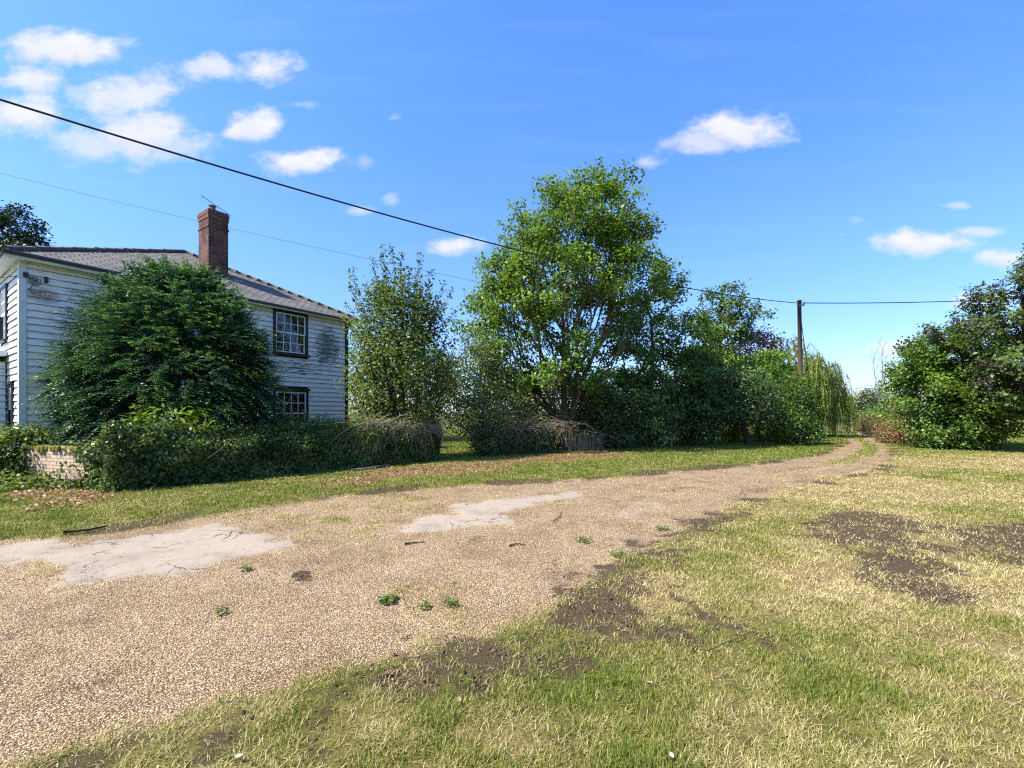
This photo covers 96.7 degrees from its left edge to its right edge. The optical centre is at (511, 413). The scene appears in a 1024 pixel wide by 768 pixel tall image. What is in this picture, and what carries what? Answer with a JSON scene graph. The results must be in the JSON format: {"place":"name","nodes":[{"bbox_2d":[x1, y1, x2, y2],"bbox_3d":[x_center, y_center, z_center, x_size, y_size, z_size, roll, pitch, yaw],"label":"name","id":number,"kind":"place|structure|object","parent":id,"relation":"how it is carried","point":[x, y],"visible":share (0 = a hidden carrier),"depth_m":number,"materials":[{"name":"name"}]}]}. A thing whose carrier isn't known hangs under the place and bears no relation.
{"place":"outdoors","nodes":[
{"label":"outdoors","id":0,"kind":"place"},
{"bbox_2d":[1,173,471,280],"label":"overhead wire","id":1,"kind":"object","parent":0,"point":[230,228],"visible":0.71,"depth_m":35.06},
{"bbox_2d":[0,490,583,587],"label":"concrete paving","id":2,"kind":"structure","parent":0,"point":[113,560],"depth_m":5.28,"materials":[{"name":"grey concrete"}]},
{"bbox_2d":[0,425,1007,767],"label":"gravel track","id":3,"kind":"structure","parent":0,"point":[428,559],"depth_m":4.06,"materials":[{"name":"beige gravel"}]},
{"bbox_2d":[213,605,228,614],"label":"weed tuft","id":4,"kind":"object","parent":3,"relation":"on","point":[218,610],"visible":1,"depth_m":3.60,"materials":[{"name":"green plant"}]},
{"bbox_2d":[239,562,251,570],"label":"weed tuft","id":5,"kind":"object","parent":3,"relation":"on","point":[243,568],"visible":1,"depth_m":4.56,"materials":[{"name":"green plant"}]},
{"bbox_2d":[377,592,399,603],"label":"weed tuft","id":6,"kind":"object","parent":3,"relation":"on","point":[385,598],"visible":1,"depth_m":3.86,"materials":[{"name":"green plant"}]},
{"bbox_2d":[418,598,431,608],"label":"weed tuft","id":7,"kind":"object","parent":3,"relation":"on","point":[425,603],"visible":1,"depth_m":3.69,"materials":[{"name":"green plant"}]},
{"bbox_2d":[442,597,460,606],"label":"weed tuft","id":8,"kind":"object","parent":3,"relation":"on","point":[449,601],"visible":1,"depth_m":3.73,"materials":[{"name":"green plant"}]},
{"bbox_2d":[574,536,591,541],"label":"weed tuft","id":9,"kind":"object","parent":3,"relation":"on","point":[582,539],"visible":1,"depth_m":5.62,"materials":[{"name":"green plant"}]},
{"bbox_2d":[608,550,626,556],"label":"weed tuft","id":10,"kind":"object","parent":3,"relation":"on","point":[613,553],"visible":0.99,"depth_m":4.98,"materials":[{"name":"green plant"}]},
{"bbox_2d":[655,525,669,529],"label":"weed tuft","id":11,"kind":"object","parent":3,"relation":"on","point":[662,527],"visible":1,"depth_m":6.19,"materials":[{"name":"green plant"}]},
{"bbox_2d":[0,414,1023,767],"bbox_3d":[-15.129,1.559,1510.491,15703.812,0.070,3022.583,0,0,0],"label":"ground","id":12,"kind":"structure","parent":0,"point":[902,566],"depth_m":3.04,"materials":[{"name":"green plant"}]},
{"bbox_2d":[0,421,60,482],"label":"elder shrub","id":13,"kind":"object","parent":12,"relation":"on","point":[5,438],"visible":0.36,"depth_m":10.17,"materials":[{"name":"green plant"}]},
{"bbox_2d":[0,467,69,501],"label":"ground ivy","id":14,"kind":"object","parent":12,"relation":"on","point":[5,485],"visible":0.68,"depth_m":9.42,"materials":[{"name":"green plant"}]},
{"bbox_2d":[23,445,125,487],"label":"garden wall","id":15,"kind":"structure","parent":12,"relation":"on","point":[55,453],"depth_m":9.79,"materials":[{"name":"brick"}]},
{"bbox_2d":[1,422,129,491],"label":"ivy","id":16,"kind":"object","parent":15,"relation":"attached to","point":[94,470],"visible":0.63,"depth_m":9.37,"materials":[{"name":"green plant"}]},
{"bbox_2d":[63,525,106,533],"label":"fallen branch","id":17,"kind":"object","parent":12,"relation":"on","point":[74,531],"visible":1,"depth_m":5.92,"materials":[{"name":"wood"}]},
{"bbox_2d":[3,252,297,445],"bbox_3d":[-9.047,-1.223,11.936,6.891,5.853,4.356,0,0,0],"label":"yew tree","id":18,"kind":"object","parent":12,"relation":"on","point":[171,342],"visible":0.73,"depth_m":11.11,"materials":[{"name":"green plant"}]},
{"bbox_2d":[121,399,233,467],"bbox_3d":[-7.526,0.663,10.459,3.568,2.037,1.330,0,0,10],"label":"laurel bush","id":19,"kind":"object","parent":12,"relation":"on","point":[189,417],"visible":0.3,"depth_m":10.47,"materials":[{"name":"green plant"}]},
{"bbox_2d":[0,194,359,445],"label":"boarded house","id":20,"kind":"structure","parent":12,"relation":"on","point":[308,330],"depth_m":14.45,"materials":[{"name":"paint"}]},
{"bbox_2d":[0,283,8,343],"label":"window","id":21,"kind":"structure","parent":20,"relation":"in","point":[3,290],"depth_m":12.62,"materials":[{"name":"black paint"}]},
{"bbox_2d":[5,381,14,432],"bbox_3d":[-13.258,-0.150,12.079,0.750,1.400,0.230,0,0,35],"label":"window","id":22,"kind":"structure","parent":20,"relation":"in","point":[10,390],"depth_m":12.04,"materials":[{"name":"glass"}]},
{"bbox_2d":[272,308,309,358],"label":"window","id":23,"kind":"structure","parent":20,"relation":"in","point":[292,327],"depth_m":17.74,"materials":[{"name":"black paint"}]},
{"bbox_2d":[273,387,309,424],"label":"window","id":24,"kind":"structure","parent":20,"relation":"in","point":[302,404],"depth_m":18.88,"materials":[{"name":"glass"}]},
{"bbox_2d":[129,434,433,485],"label":"brick wall","id":25,"kind":"structure","parent":12,"relation":"on","point":[264,455],"depth_m":11.31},
{"bbox_2d":[99,414,442,492],"bbox_3d":[-5.288,0.790,12.185,0.966,1.547,8.539,0,0,42],"label":"ivy","id":26,"kind":"object","parent":25,"relation":"attached to","point":[152,452],"visible":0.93,"depth_m":10.72,"materials":[{"name":"green plant"}]},
{"bbox_2d":[329,412,477,458],"bbox_3d":[-3.268,0.620,14.312,0.543,1.437,5.653,0,0,42],"label":"dead creeper","id":27,"kind":"object","parent":25,"relation":"on","point":[433,427],"visible":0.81,"depth_m":14.13,"materials":[{"name":"brown plant"}]},
{"bbox_2d":[270,411,353,443],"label":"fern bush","id":28,"kind":"object","parent":12,"relation":"on","point":[307,420],"visible":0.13,"depth_m":12.79,"materials":[{"name":"green plant"}]},
{"bbox_2d":[0,449,643,510],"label":"leaf litter","id":29,"kind":"object","parent":12,"relation":"on","point":[80,498],"visible":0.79,"depth_m":9.83,"materials":[{"name":"brown plant"}]},
{"bbox_2d":[351,464,389,470],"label":"fallen branch","id":30,"kind":"object","parent":29,"relation":"on","point":[368,467],"visible":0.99,"depth_m":12.49,"materials":[{"name":"grey wood"}]},
{"bbox_2d":[334,243,465,437],"bbox_3d":[-3.849,-2.028,15.533,4.528,7.440,4.011,0,0,0],"label":"hawthorn tree","id":31,"kind":"object","parent":12,"relation":"on","point":[421,336],"visible":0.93,"depth_m":15.05,"materials":[{"name":"green plant"}]},
{"bbox_2d":[438,326,541,451],"bbox_3d":[-0.945,-0.862,17.863,4.306,5.114,3.765,0,0,0],"label":"elder bush","id":32,"kind":"object","parent":12,"relation":"on","point":[484,408],"visible":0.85,"depth_m":17.40,"materials":[{"name":"green plant"}]},
{"bbox_2d":[491,428,535,454],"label":"broken wall","id":33,"kind":"structure","parent":12,"relation":"on","point":[511,433],"depth_m":17.34,"materials":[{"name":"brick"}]},
{"bbox_2d":[479,419,555,455],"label":"ivy","id":34,"kind":"object","parent":33,"relation":"attached to","point":[531,445],"visible":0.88,"depth_m":17.27,"materials":[{"name":"green plant"}]},
{"bbox_2d":[458,412,623,450],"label":"dead brambles","id":35,"kind":"object","parent":33,"relation":"on","point":[552,425],"visible":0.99,"depth_m":17.56,"materials":[{"name":"brown plant"}]},
{"bbox_2d":[448,156,676,449],"bbox_3d":[1.990,-4.362,19.846,9.629,12.109,8.126,0,0,0],"label":"maple tree","id":36,"kind":"object","parent":12,"relation":"on","point":[573,204],"visible":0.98,"depth_m":18.45,"materials":[{"name":"green plant"}]},
{"bbox_2d":[490,364,635,447],"bbox_3d":[2.350,-0.350,20.913,6.824,4.103,3.990,0,0,0],"label":"ivy thicket","id":37,"kind":"object","parent":12,"relation":"on","point":[552,394],"visible":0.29,"depth_m":19.98,"materials":[{"name":"green plant"}]},
{"bbox_2d":[569,430,602,451],"bbox_3d":[3.060,1.170,18.805,1.546,0.960,0.143,0,0,-20],"label":"board fence","id":38,"kind":"object","parent":12,"relation":"on","point":[585,440],"visible":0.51,"depth_m":18.74,"materials":[{"name":"grey wood"}]},
{"bbox_2d":[567,384,653,450],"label":"bramble bank","id":39,"kind":"structure","parent":12,"relation":"on","point":[633,413],"depth_m":19.97,"materials":[{"name":"green plant"}]},
{"bbox_2d":[238,484,1023,764],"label":"soil crumbs","id":40,"kind":"object","parent":12,"relation":"on","point":[524,654],"visible":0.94,"depth_m":3.55,"materials":[{"name":"brown soil"}]},
{"bbox_2d":[664,391,728,446],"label":"elm thicket","id":41,"kind":"object","parent":12,"relation":"on","point":[703,422],"visible":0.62,"depth_m":21.46,"materials":[{"name":"green plant"}]},
{"bbox_2d":[668,362,793,444],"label":"holly tree","id":42,"kind":"object","parent":12,"relation":"on","point":[753,411],"visible":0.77,"depth_m":21.55,"materials":[{"name":"green plant"}]},
{"bbox_2d":[707,628,759,650],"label":"fallen twig","id":43,"kind":"object","parent":12,"relation":"on","point":[729,640],"visible":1,"depth_m":3.04,"materials":[{"name":"brown wood"}]},
{"bbox_2d":[693,350,809,440],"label":"wild plum tree","id":44,"kind":"object","parent":12,"relation":"on","point":[729,359],"visible":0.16,"depth_m":24.63,"materials":[{"name":"green plant"}]},
{"bbox_2d":[726,323,790,434],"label":"purple plum tree","id":45,"kind":"object","parent":12,"relation":"on","point":[764,343],"visible":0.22,"depth_m":30.36,"materials":[{"name":"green plant"}]},
{"bbox_2d":[770,334,823,372],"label":"tree","id":46,"kind":"object","parent":12,"relation":"on","point":[795,346],"visible":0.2,"depth_m":35.91,"materials":[{"name":"green plant"}]},
{"bbox_2d":[797,300,816,437],"bbox_3d":[18.488,-2.690,28.331,2.332,8.684,0.410,0,0,-26],"label":"utility pole","id":47,"kind":"object","parent":12,"relation":"on","point":[800,332],"visible":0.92,"depth_m":27.91,"materials":[{"name":"brown wood"}]},
{"bbox_2d":[0,98,795,302],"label":"overhead wire","id":48,"kind":"object","parent":47,"relation":"attached to","point":[80,124],"visible":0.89,"depth_m":11.37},
{"bbox_2d":[801,300,967,303],"bbox_3d":[42.093,-9.973,36.400,51.401,6.348,0.060,0,0,-19],"label":"overhead wire","id":49,"kind":"object","parent":47,"relation":"attached to","point":[888,302],"visible":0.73,"depth_m":30.67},
{"bbox_2d":[789,352,858,436],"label":"willow tree","id":50,"kind":"object","parent":12,"relation":"on","point":[836,404],"visible":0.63,"depth_m":29.85,"materials":[{"name":"green plant"}]},
{"bbox_2d":[851,411,868,430],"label":"dry weeds","id":51,"kind":"object","parent":12,"relation":"on","point":[858,423],"visible":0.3,"depth_m":40.99,"materials":[{"name":"beige plant"}]},
{"bbox_2d":[859,412,891,436],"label":"dry weeds","id":52,"kind":"object","parent":12,"relation":"on","point":[869,425],"visible":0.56,"depth_m":31.24,"materials":[{"name":"beige plant"}]},
{"bbox_2d":[847,385,909,423],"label":"blossom bush","id":53,"kind":"object","parent":12,"relation":"on","point":[865,399],"visible":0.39,"depth_m":41.52,"materials":[{"name":"green plant"}]},
{"bbox_2d":[870,339,889,400],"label":"dead tree","id":54,"kind":"object","parent":12,"relation":"on","point":[882,363],"visible":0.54,"depth_m":50.00,"materials":[{"name":"grey wood"}]},
{"bbox_2d":[857,403,913,431],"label":"rough bush","id":55,"kind":"object","parent":12,"relation":"on","point":[884,411],"visible":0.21,"depth_m":33.99,"materials":[{"name":"green plant"}]},
{"bbox_2d":[872,417,921,443],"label":"dry weeds","id":56,"kind":"object","parent":12,"relation":"on","point":[885,436],"visible":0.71,"depth_m":24.06,"materials":[{"name":"beige plant"}]},
{"bbox_2d":[881,395,914,425],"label":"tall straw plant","id":57,"kind":"object","parent":12,"relation":"on","point":[887,412],"visible":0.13,"depth_m":26.40,"materials":[{"name":"plant"}]},
{"bbox_2d":[871,327,1023,447],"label":"sycamore tree","id":58,"kind":"object","parent":12,"relation":"on","point":[928,363],"visible":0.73,"depth_m":19.79,"materials":[{"name":"green plant"}]},
{"bbox_2d":[892,243,1023,415],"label":"copper maple tree","id":59,"kind":"object","parent":12,"relation":"on","point":[987,324],"visible":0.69,"depth_m":18.59,"materials":[{"name":"green plant"}]},
{"bbox_2d":[899,396,1019,450],"bbox_3d":[19.761,0.426,20.196,4.223,2.544,3.021,0,0,0],"label":"laurel bush","id":60,"kind":"object","parent":12,"relation":"on","point":[936,432],"visible":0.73,"depth_m":19.72,"materials":[{"name":"green plant"}]},
{"bbox_2d":[0,0,1023,413],"label":"sky","id":61,"kind":"structure","parent":0,"point":[858,153],"materials":[{"name":"blue"}]},
{"label":"field","id":62,"kind":"structure","parent":0,"visible":0},
{"bbox_2d":[0,200,54,247],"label":"tree","id":63,"kind":"object","parent":62,"relation":"on","point":[17,238],"visible":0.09,"depth_m":29.99,"materials":[{"name":"green plant"}]},
{"bbox_2d":[348,322,474,424],"bbox_3d":[-6.423,-1.794,27.050,8.587,6.981,7.800,0,0,0],"label":"back garden tree","id":64,"kind":"object","parent":62,"relation":"on","point":[355,384],"visible":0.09,"depth_m":26.04,"materials":[{"name":"green plant"}]},
{"bbox_2d":[465,423,499,455],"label":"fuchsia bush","id":65,"kind":"object","parent":62,"relation":"on","point":[476,444],"visible":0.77,"depth_m":16.73,"materials":[{"name":"green plant"}]},
{"bbox_2d":[451,362,607,437],"bbox_3d":[2.090,-0.745,27.516,11.715,4.870,5.869,0,0,0],"label":"back hedge tree","id":66,"kind":"object","parent":62,"relation":"on","point":[467,410],"visible":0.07,"depth_m":26.78,"materials":[{"name":"green plant"}]},
{"bbox_2d":[619,387,692,447],"bbox_3d":[6.529,0.229,21.196,3.396,2.934,2.721,0,0,0],"label":"variegated bush","id":67,"kind":"object","parent":62,"relation":"on","point":[664,440],"visible":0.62,"depth_m":20.80,"materials":[{"name":"green plant"}]},
{"bbox_2d":[584,251,734,443],"bbox_3d":[7.402,-3.212,23.410,7.910,9.950,7.087,0,0,0],"label":"tall sycamore","id":68,"kind":"object","parent":62,"relation":"on","point":[646,379],"visible":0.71,"depth_m":22.09,"materials":[{"name":"green plant"}]},
{"bbox_2d":[641,347,770,434],"bbox_3d":[13.021,-1.454,30.988,11.044,6.300,5.304,0,0,0],"label":"back hedge tree","id":69,"kind":"object","parent":62,"relation":"on","point":[665,365],"depth_m":30.46,"materials":[{"name":"green plant"}]},
{"bbox_2d":[677,278,778,440],"bbox_3d":[11.815,-2.953,25.995,4.691,9.307,4.379,0,0,0],"label":"ash tree","id":70,"kind":"object","parent":62,"relation":"on","point":[731,317],"visible":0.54,"depth_m":25.43,"materials":[{"name":"green plant"}]},
{"bbox_2d":[712,413,754,441],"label":"lime bush","id":71,"kind":"object","parent":62,"relation":"on","point":[730,436],"visible":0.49,"depth_m":25.11,"materials":[{"name":"green plant"}]},
{"bbox_2d":[726,347,825,437],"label":"field maple","id":72,"kind":"object","parent":62,"relation":"on","point":[761,354],"visible":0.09,"depth_m":28.88,"materials":[{"name":"green plant"}]},
{"bbox_2d":[749,412,802,441],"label":"lime bush","id":73,"kind":"object","parent":62,"relation":"on","point":[762,434],"visible":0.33,"depth_m":25.39,"materials":[{"name":"green plant"}]},
{"bbox_2d":[758,371,828,445],"bbox_3d":[14.176,-0.220,22.967,3.029,3.822,2.636,0,0,0],"label":"dogwood bush","id":74,"kind":"object","parent":62,"relation":"on","point":[801,425],"visible":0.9,"depth_m":22.64,"materials":[{"name":"green plant"}]}
]}

